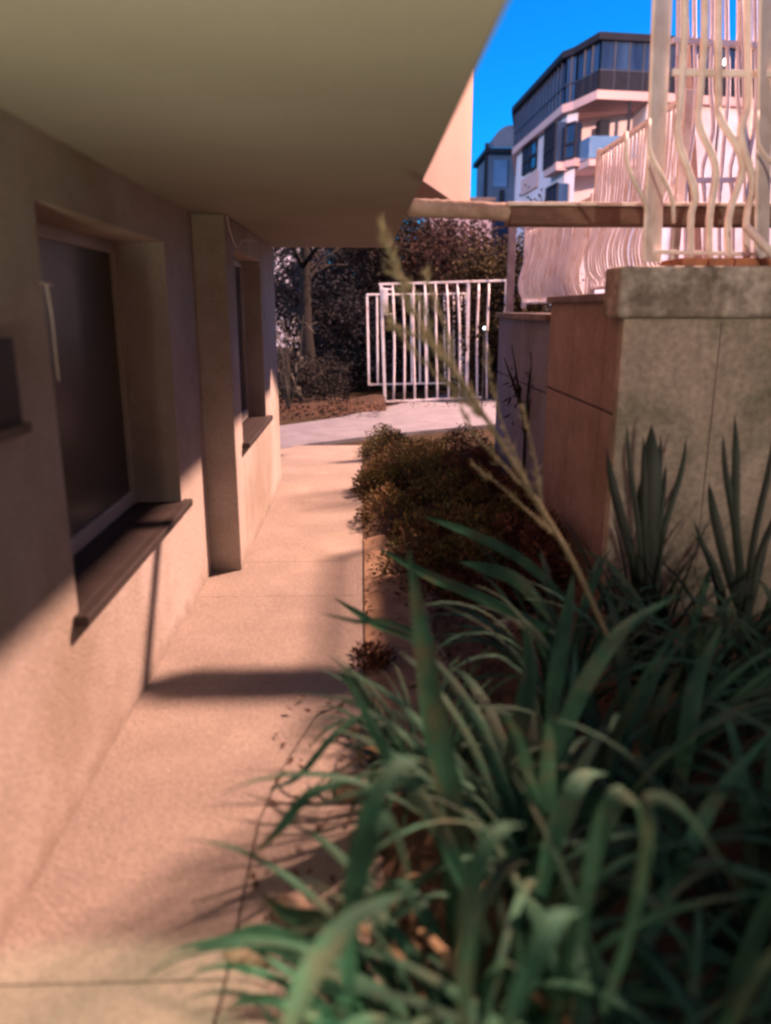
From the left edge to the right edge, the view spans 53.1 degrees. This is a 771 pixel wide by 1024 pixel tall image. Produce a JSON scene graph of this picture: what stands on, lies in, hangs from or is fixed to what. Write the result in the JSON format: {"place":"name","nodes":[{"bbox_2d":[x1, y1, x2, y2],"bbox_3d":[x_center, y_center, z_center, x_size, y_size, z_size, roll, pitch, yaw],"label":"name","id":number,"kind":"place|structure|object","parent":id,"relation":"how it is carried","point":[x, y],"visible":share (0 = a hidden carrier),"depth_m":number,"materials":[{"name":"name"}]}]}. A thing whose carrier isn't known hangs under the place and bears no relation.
{"place":"outdoors","nodes":[
{"label":"outdoors","id":0,"kind":"place"},
{"bbox_2d":[0,445,362,1023],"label":"path","id":1,"kind":"structure","parent":0,"point":[129,888],"depth_m":2.81,"materials":[{"name":"concrete"}]},
{"bbox_2d":[272,247,323,346],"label":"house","id":2,"kind":"structure","parent":0,"point":[282,345],"depth_m":34.80,"materials":[{"name":"grey glass"}]},
{"bbox_2d":[277,347,494,451],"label":"ground","id":3,"kind":"structure","parent":0,"point":[398,396],"depth_m":14.97,"materials":[{"name":"brown soil"}]},
{"bbox_2d":[0,0,508,943],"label":"house","id":4,"kind":"structure","parent":3,"relation":"on","point":[174,174],"depth_m":2.74,"materials":[{"name":"paint"}]},
{"bbox_2d":[0,337,31,442],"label":"meter cupboard","id":5,"kind":"object","parent":4,"relation":"attached to","point":[12,424],"visible":1,"depth_m":2.12,"materials":[{"name":"metal"}]},
{"bbox_2d":[36,221,192,626],"bbox_3d":[-1.210,-0.485,3.273,0.340,1.374,1.689,0,15,-2],"label":"window","id":6,"kind":"structure","parent":4,"relation":"in","point":[91,393],"depth_m":3.49,"materials":[{"name":"glass"}]},
{"bbox_2d":[234,258,272,448],"bbox_3d":[-1.045,-1.210,5.646,0.240,1.264,1.398,0,15,-2],"label":"window","id":7,"kind":"structure","parent":4,"relation":"in","point":[253,427],"depth_m":6.11,"materials":[{"name":"plastic"}]},
{"bbox_2d":[407,198,770,227],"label":"concrete beam","id":8,"kind":"structure","parent":4,"relation":"attached to","point":[581,214],"depth_m":4.50,"materials":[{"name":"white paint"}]},
{"bbox_2d":[273,247,324,337],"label":"broadleaf tree","id":9,"kind":"object","parent":3,"relation":"on","point":[275,266],"visible":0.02,"depth_m":16.86,"materials":[{"name":"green plant"}]},
{"bbox_2d":[216,699,384,1023],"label":"path edging","id":10,"kind":"object","parent":3,"relation":"on","point":[322,862],"visible":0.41,"depth_m":2.44,"materials":[{"name":"concrete"}]},
{"bbox_2d":[224,949,246,963],"bbox_3d":[-0.391,1.174,2.053,0.079,0.043,0.059,0,15,-2],"label":"stone","id":11,"kind":"object","parent":10,"relation":"on","point":[236,956],"visible":0.5,"depth_m":2.03,"materials":[{"name":"beige stone"}]},
{"bbox_2d":[245,950,276,968],"bbox_3d":[-0.331,1.178,2.040,0.079,0.049,0.072,9,17,31],"label":"stone","id":12,"kind":"object","parent":10,"relation":"on","point":[254,959],"visible":0.45,"depth_m":2.02,"materials":[{"name":"beige stone"}]},
{"bbox_2d":[275,893,308,917],"bbox_3d":[-0.271,1.135,2.207,0.107,0.064,0.093,0,15,-2],"label":"stone","id":13,"kind":"object","parent":10,"relation":"on","point":[294,900],"visible":0.48,"depth_m":2.20,"materials":[{"name":"beige stone"}]},
{"bbox_2d":[337,717,363,735],"bbox_3d":[-0.141,0.884,3.156,0.114,0.070,0.103,0,15,-2],"label":"stone","id":14,"kind":"object","parent":10,"relation":"on","point":[360,729],"visible":0.23,"depth_m":3.12,"materials":[{"name":"grey stone"}]},
{"bbox_2d":[336,779,365,802],"bbox_3d":[-0.114,0.991,2.746,0.120,0.079,0.101,-5,16,-18],"label":"stone","id":15,"kind":"object","parent":10,"relation":"on","point":[351,787],"visible":0.38,"depth_m":2.71,"materials":[{"name":"brown stone"}]},
{"bbox_2d":[273,248,328,351],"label":"broadleaf tree","id":16,"kind":"object","parent":3,"relation":"on","point":[282,271],"visible":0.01,"depth_m":23.47,"materials":[{"name":"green plant"}]},
{"bbox_2d":[276,315,327,408],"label":"spiky shrub","id":17,"kind":"object","parent":3,"relation":"on","point":[287,386],"visible":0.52,"depth_m":12.45,"materials":[{"name":"green plant"}]},
{"bbox_2d":[273,247,372,396],"bbox_3d":[-1.875,-4.852,14.798,3.795,5.247,4.133,0,15,-2],"label":"leafless tree","id":18,"kind":"object","parent":3,"relation":"on","point":[304,256],"visible":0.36,"depth_m":14.94,"materials":[{"name":"brown plant"}]},
{"bbox_2d":[278,394,385,418],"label":"bank","id":19,"kind":"structure","parent":3,"relation":"on","point":[370,399],"depth_m":12.80,"materials":[{"name":"brown soil"}]},
{"bbox_2d":[275,236,437,391],"bbox_3d":[-0.491,-4.034,16.720,3.474,3.853,3.571,6,16,23],"label":"broadleaf tree","id":20,"kind":"object","parent":3,"relation":"on","point":[357,310],"visible":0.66,"depth_m":16.13,"materials":[{"name":"green plant"}]},
{"bbox_2d":[273,218,448,373],"bbox_3d":[-1.285,-6.665,19.760,5.750,7.110,5.709,-11,18,-35],"label":"broadleaf tree","id":21,"kind":"object","parent":3,"relation":"on","point":[294,342],"visible":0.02,"depth_m":19.57,"materials":[{"name":"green plant"}]},
{"bbox_2d":[274,214,458,379],"bbox_3d":[-0.256,-5.696,16.938,4.728,5.959,4.954,-13,20,-41],"label":"broadleaf tree","id":22,"kind":"object","parent":3,"relation":"on","point":[379,273],"visible":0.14,"depth_m":16.57,"materials":[{"name":"green plant"}]},
{"bbox_2d":[277,344,496,406],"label":"undergrowth","id":23,"kind":"object","parent":3,"relation":"on","point":[336,374],"visible":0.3,"depth_m":14.47,"materials":[{"name":"green plant"}]},
{"bbox_2d":[319,218,506,363],"bbox_3d":[0.637,-5.486,19.477,4.895,5.122,4.738,0,15,-2],"label":"reddish tree","id":24,"kind":"object","parent":3,"relation":"on","point":[462,227],"visible":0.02,"depth_m":18.50,"materials":[{"name":"brown plant"}]},
{"bbox_2d":[353,218,523,389],"bbox_3d":[1.281,-4.447,16.563,3.631,4.041,3.910,12,19,37],"label":"reddish tree","id":25,"kind":"object","parent":3,"relation":"on","point":[435,250],"visible":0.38,"depth_m":15.80,"materials":[{"name":"red plant"}]},
{"bbox_2d":[249,397,642,993],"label":"leaf litter","id":26,"kind":"object","parent":3,"relation":"on","point":[332,877],"visible":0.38,"depth_m":3.98,"materials":[{"name":"brown plant"}]},
{"bbox_2d":[424,197,495,315],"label":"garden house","id":27,"kind":"structure","parent":3,"relation":"on","point":[489,199],"depth_m":51.92,"materials":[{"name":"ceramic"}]},
{"bbox_2d":[400,184,550,363],"bbox_3d":[2.121,-5.333,18.788,4.674,4.926,4.372,0,15,-2],"label":"broadleaf tree","id":28,"kind":"object","parent":3,"relation":"on","point":[497,241],"visible":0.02,"depth_m":17.89,"materials":[{"name":"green plant"}]},
{"bbox_2d":[215,451,770,1023],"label":"soil bed","id":29,"kind":"object","parent":3,"relation":"on","point":[421,849],"visible":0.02,"depth_m":2.56,"materials":[{"name":"brown soil"}]},
{"bbox_2d":[247,1001,278,1023],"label":"strap leaf plant","id":30,"kind":"object","parent":29,"relation":"on","point":[271,1019],"visible":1,"depth_m":1.70,"materials":[{"name":"green plant"}]},
{"bbox_2d":[178,714,419,1023],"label":"strap leaf plant","id":31,"kind":"object","parent":29,"relation":"on","point":[320,919],"visible":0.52,"depth_m":1.78,"materials":[{"name":"green plant"}]},
{"bbox_2d":[347,639,396,674],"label":"shrub","id":32,"kind":"object","parent":29,"relation":"on","point":[372,660],"visible":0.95,"depth_m":3.71,"materials":[{"name":"red plant"}]},
{"bbox_2d":[364,535,462,746],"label":"bare verge","id":33,"kind":"structure","parent":29,"relation":"on","point":[388,603],"depth_m":4.13,"materials":[{"name":"soil"}]},
{"bbox_2d":[283,641,546,839],"bbox_3d":[0.097,0.764,2.597,1.001,0.543,0.928,7,16,24],"label":"strap leaf plant","id":34,"kind":"object","parent":29,"relation":"on","point":[394,738],"visible":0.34,"depth_m":2.67,"materials":[{"name":"green plant"}]},
{"bbox_2d":[349,452,496,535],"bbox_3d":[0.337,-0.236,6.801,1.364,0.414,2.053,0,15,-2],"label":"shrub","id":35,"kind":"object","parent":29,"relation":"on","point":[437,483],"visible":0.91,"depth_m":6.74,"materials":[{"name":"green plant"}]},
{"bbox_2d":[357,422,494,486],"bbox_3d":[0.509,-0.693,8.438,1.686,0.464,2.735,0,15,-2],"label":"shrub","id":36,"kind":"object","parent":29,"relation":"on","point":[394,448],"visible":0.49,"depth_m":8.47,"materials":[{"name":"green plant"}]},
{"bbox_2d":[128,675,770,1023],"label":"strap leaf plant","id":37,"kind":"object","parent":29,"relation":"on","point":[374,819],"visible":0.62,"depth_m":1.66,"materials":[{"name":"green plant"}]},
{"bbox_2d":[371,486,570,597],"bbox_3d":[0.675,0.148,5.414,2.020,0.380,1.530,-10,18,-34],"label":"shrub","id":38,"kind":"object","parent":29,"relation":"on","point":[439,536],"visible":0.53,"depth_m":5.20,"materials":[{"name":"green plant"}]},
{"bbox_2d":[394,540,568,618],"bbox_3d":[0.564,0.374,4.772,1.083,0.283,1.209,0,15,-2],"label":"shrub","id":39,"kind":"object","parent":29,"relation":"on","point":[505,588],"visible":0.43,"depth_m":4.49,"materials":[{"name":"green plant"}]},
{"bbox_2d":[435,435,540,523],"bbox_3d":[0.871,-0.352,7.044,0.892,0.500,2.870,0,15,-2],"label":"shrub","id":40,"kind":"object","parent":29,"relation":"on","point":[485,459],"visible":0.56,"depth_m":7.03,"materials":[{"name":"green plant"}]},
{"bbox_2d":[375,215,608,636],"bbox_3d":[0.364,-0.254,2.549,0.846,1.420,0.158,1,15,5],"label":"grass plume","id":41,"kind":"object","parent":29,"relation":"on","point":[442,353],"depth_m":2.49,"materials":[{"name":"beige plant"}]},
{"bbox_2d":[219,549,770,1023],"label":"strap leaf plant","id":42,"kind":"object","parent":29,"relation":"on","point":[447,785],"visible":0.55,"depth_m":1.97,"materials":[{"name":"green plant"}]},
{"bbox_2d":[502,347,531,508],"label":"bare twig","id":43,"kind":"object","parent":29,"relation":"on","point":[517,388],"visible":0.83,"depth_m":6.20,"materials":[{"name":"black plant"}]},
{"bbox_2d":[495,312,550,518],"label":"grey garden wall","id":44,"kind":"structure","parent":29,"relation":"on","point":[523,334],"depth_m":6.40,"materials":[{"name":"stone"}]},
{"bbox_2d":[518,193,593,307],"bbox_3d":[1.669,-2.558,7.862,0.115,0.930,2.750,0,15,-2],"label":"belly fence","id":45,"kind":"object","parent":44,"relation":"on","point":[553,257],"visible":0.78,"depth_m":7.71,"materials":[{"name":"white paint"}]},
{"bbox_2d":[281,771,770,1023],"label":"strap leaf plant","id":46,"kind":"object","parent":29,"relation":"on","point":[749,969],"visible":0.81,"depth_m":1.31,"materials":[{"name":"green plant"}]},
{"bbox_2d":[333,517,730,739],"bbox_3d":[0.667,0.484,3.194,1.340,0.779,1.484,12,19,39],"label":"strap leaf plant","id":47,"kind":"object","parent":29,"relation":"on","point":[581,639],"visible":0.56,"depth_m":3.17,"materials":[{"name":"green plant"}]},
{"bbox_2d":[489,507,577,601],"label":"shrub","id":48,"kind":"object","parent":29,"relation":"on","point":[539,535],"visible":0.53,"depth_m":4.77,"materials":[{"name":"green plant"}]},
{"bbox_2d":[307,806,770,1023],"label":"strap leaf plant","id":49,"kind":"object","parent":29,"relation":"on","point":[677,971],"visible":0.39,"depth_m":1.59,"materials":[{"name":"green plant"}]},
{"bbox_2d":[540,293,619,603],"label":"clay panel wall","id":50,"kind":"structure","parent":29,"relation":"on","point":[583,339],"depth_m":4.77,"materials":[{"name":"stone"}]},
{"bbox_2d":[584,89,693,293],"bbox_3d":[1.732,-2.167,5.561,0.130,1.150,1.800,0,15,-2],"label":"belly fence","id":51,"kind":"object","parent":50,"relation":"on","point":[598,239],"visible":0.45,"depth_m":5.55,"materials":[{"name":"white paint"}]},
{"bbox_2d":[410,573,770,918],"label":"strap leaf plant","id":52,"kind":"object","parent":29,"relation":"on","point":[659,733],"visible":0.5,"depth_m":2.33,"materials":[{"name":"green plant"}]},
{"bbox_2d":[492,696,770,1023],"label":"strap leaf plant","id":53,"kind":"object","parent":29,"relation":"on","point":[616,798],"visible":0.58,"depth_m":1.68,"materials":[{"name":"green plant"}]},
{"bbox_2d":[558,424,736,695],"bbox_3d":[1.097,0.228,3.345,0.933,1.194,0.721,0,15,-2],"label":"sword leaf plant","id":54,"kind":"object","parent":29,"relation":"on","point":[648,504],"visible":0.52,"depth_m":3.32,"materials":[{"name":"green plant"}]},
{"bbox_2d":[528,549,770,756],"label":"strap leaf plant","id":55,"kind":"object","parent":29,"relation":"on","point":[729,648],"visible":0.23,"depth_m":3.10,"materials":[{"name":"green plant"}]},
{"bbox_2d":[594,570,770,971],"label":"strap leaf plant","id":56,"kind":"object","parent":29,"relation":"on","point":[690,705],"visible":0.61,"depth_m":2.18,"materials":[{"name":"green plant"}]},
{"bbox_2d":[598,258,770,615],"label":"concrete pier","id":57,"kind":"structure","parent":29,"relation":"on","point":[693,360],"depth_m":4.03,"materials":[{"name":"grey concrete"}]},
{"bbox_2d":[624,0,770,261],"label":"tall fence","id":58,"kind":"object","parent":57,"relation":"on","point":[759,180],"visible":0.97,"depth_m":3.77,"materials":[{"name":"white paint"}]},
{"bbox_2d":[743,223,770,258],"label":"handrail","id":59,"kind":"object","parent":57,"relation":"attached to","point":[757,238],"visible":1,"depth_m":3.77,"materials":[{"name":"white paint"}]},
{"bbox_2d":[611,416,770,718],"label":"sword leaf plant","id":60,"kind":"object","parent":29,"relation":"on","point":[743,599],"visible":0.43,"depth_m":3.15,"materials":[{"name":"green plant"}]},
{"bbox_2d":[646,888,770,1023],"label":"strap leaf plant","id":61,"kind":"object","parent":29,"relation":"on","point":[708,948],"visible":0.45,"depth_m":1.65,"materials":[{"name":"green plant"}]},
{"bbox_2d":[648,677,770,878],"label":"strap leaf plant","id":62,"kind":"object","parent":29,"relation":"on","point":[758,794],"visible":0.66,"depth_m":1.96,"materials":[{"name":"green plant"}]},
{"bbox_2d":[473,125,514,315],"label":"townhouse","id":63,"kind":"structure","parent":3,"relation":"on","point":[493,163],"depth_m":55.95,"materials":[{"name":"grey glass"}]},
{"bbox_2d":[493,160,507,186],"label":"window","id":64,"kind":"structure","parent":63,"relation":"in","point":[500,166],"depth_m":55.77,"materials":[{"name":"blue glass"}]},
{"bbox_2d":[499,190,503,202],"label":"window","id":65,"kind":"structure","parent":63,"relation":"in","point":[501,192],"depth_m":56.18,"materials":[{"name":"glass"}]},
{"bbox_2d":[423,232,584,399],"bbox_3d":[2.247,-3.551,14.439,2.588,3.929,2.732,-10,18,-34],"label":"reddish tree","id":66,"kind":"object","parent":3,"relation":"on","point":[484,271],"visible":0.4,"depth_m":14.25,"materials":[{"name":"red plant"}]},
{"bbox_2d":[512,31,770,305],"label":"apartment building","id":67,"kind":"structure","parent":3,"relation":"on","point":[575,108],"depth_m":35.40,"materials":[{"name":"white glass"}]},
{"bbox_2d":[521,144,528,175],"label":"window","id":68,"kind":"structure","parent":67,"relation":"in","point":[525,151],"depth_m":43.12,"materials":[{"name":"glass"}]},
{"bbox_2d":[528,137,537,171],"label":"window","id":69,"kind":"structure","parent":67,"relation":"in","point":[533,146],"depth_m":41.57,"materials":[{"name":"blue glass"}]},
{"bbox_2d":[542,120,566,170],"bbox_3d":[8.156,-17.556,37.064,0.630,1.891,2.019,-1,15,-4],"label":"window","id":70,"kind":"structure","parent":67,"relation":"in","point":[553,147],"depth_m":36.37,"materials":[{"name":"glass"}]},
{"bbox_2d":[545,182,568,201],"bbox_3d":[8.220,-14.740,37.236,0.580,1.930,2.002,-1,15,-4],"label":"window","id":71,"kind":"structure","parent":67,"relation":"in","point":[556,192],"depth_m":36.26,"materials":[{"name":"blue glass"}]},
{"bbox_2d":[563,121,581,160],"bbox_3d":[8.630,-17.083,35.547,0.441,1.592,0.782,-9,17,-30],"label":"window","id":72,"kind":"structure","parent":67,"relation":"in","point":[573,130],"depth_m":35.40,"materials":[{"name":"blue glass"}]},
{"bbox_2d":[594,119,609,158],"bbox_3d":[10.026,-17.112,35.761,0.448,1.904,0.750,0,15,-2],"label":"door","id":73,"kind":"structure","parent":67,"relation":"in","point":[602,125],"depth_m":35.28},
{"bbox_2d":[715,58,725,154],"bbox_3d":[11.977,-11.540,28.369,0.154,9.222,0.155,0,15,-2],"label":"balcony lamp","id":74,"kind":"object","parent":67,"relation":"attached to","point":[718,127],"visible":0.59,"depth_m":27.73,"materials":[{"name":"white"}]},
{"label":"terrace","id":75,"kind":"structure","parent":3,"relation":"on","visible":0},
{"bbox_2d":[505,227,516,311],"bbox_3d":[1.457,-2.843,8.959,0.080,1.120,0.080,0,15,-2],"label":"fence post","id":76,"kind":"object","parent":75,"relation":"on","point":[510,268],"visible":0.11,"depth_m":8.93,"materials":[{"name":"brown wood"}]},
{"bbox_2d":[671,0,757,257],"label":"terrace fence","id":77,"kind":"object","parent":75,"relation":"on","point":[727,45],"visible":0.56,"depth_m":8.09,"materials":[{"name":"white paint"}]},
{"bbox_2d":[280,392,495,448],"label":"cross path","id":78,"kind":"structure","parent":0,"point":[431,417],"depth_m":11.49,"materials":[{"name":"concrete"}]},
{"bbox_2d":[366,293,466,384],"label":"gate","id":79,"kind":"structure","parent":78,"relation":"on","point":[368,355],"depth_m":15.07,"materials":[{"name":"white metal"}]},
{"bbox_2d":[379,279,505,402],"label":"gate","id":80,"kind":"structure","parent":78,"relation":"on","point":[383,295],"depth_m":13.86,"materials":[{"name":"white metal"}]},
{"bbox_2d":[481,327,485,406],"bbox_3d":[1.603,-2.323,12.682,0.047,1.412,0.047,0,15,-2],"label":"garden light","id":81,"kind":"object","parent":78,"relation":"on","point":[484,328],"visible":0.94,"depth_m":12.66,"materials":[{"name":"metal"}]},
{"bbox_2d":[490,620,508,630],"bbox_3d":[0.610,0.618,4.160,0.120,0.072,0.096,0,15,-2],"label":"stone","id":82,"kind":"object","parent":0,"point":[505,624],"visible":0.38,"depth_m":4.13,"materials":[{"name":"grey stone"}]},
{"bbox_2d":[326,0,757,262],"label":"sky","id":83,"kind":"structure","parent":0,"point":[529,35],"materials":[{"name":"blue"}]}
]}

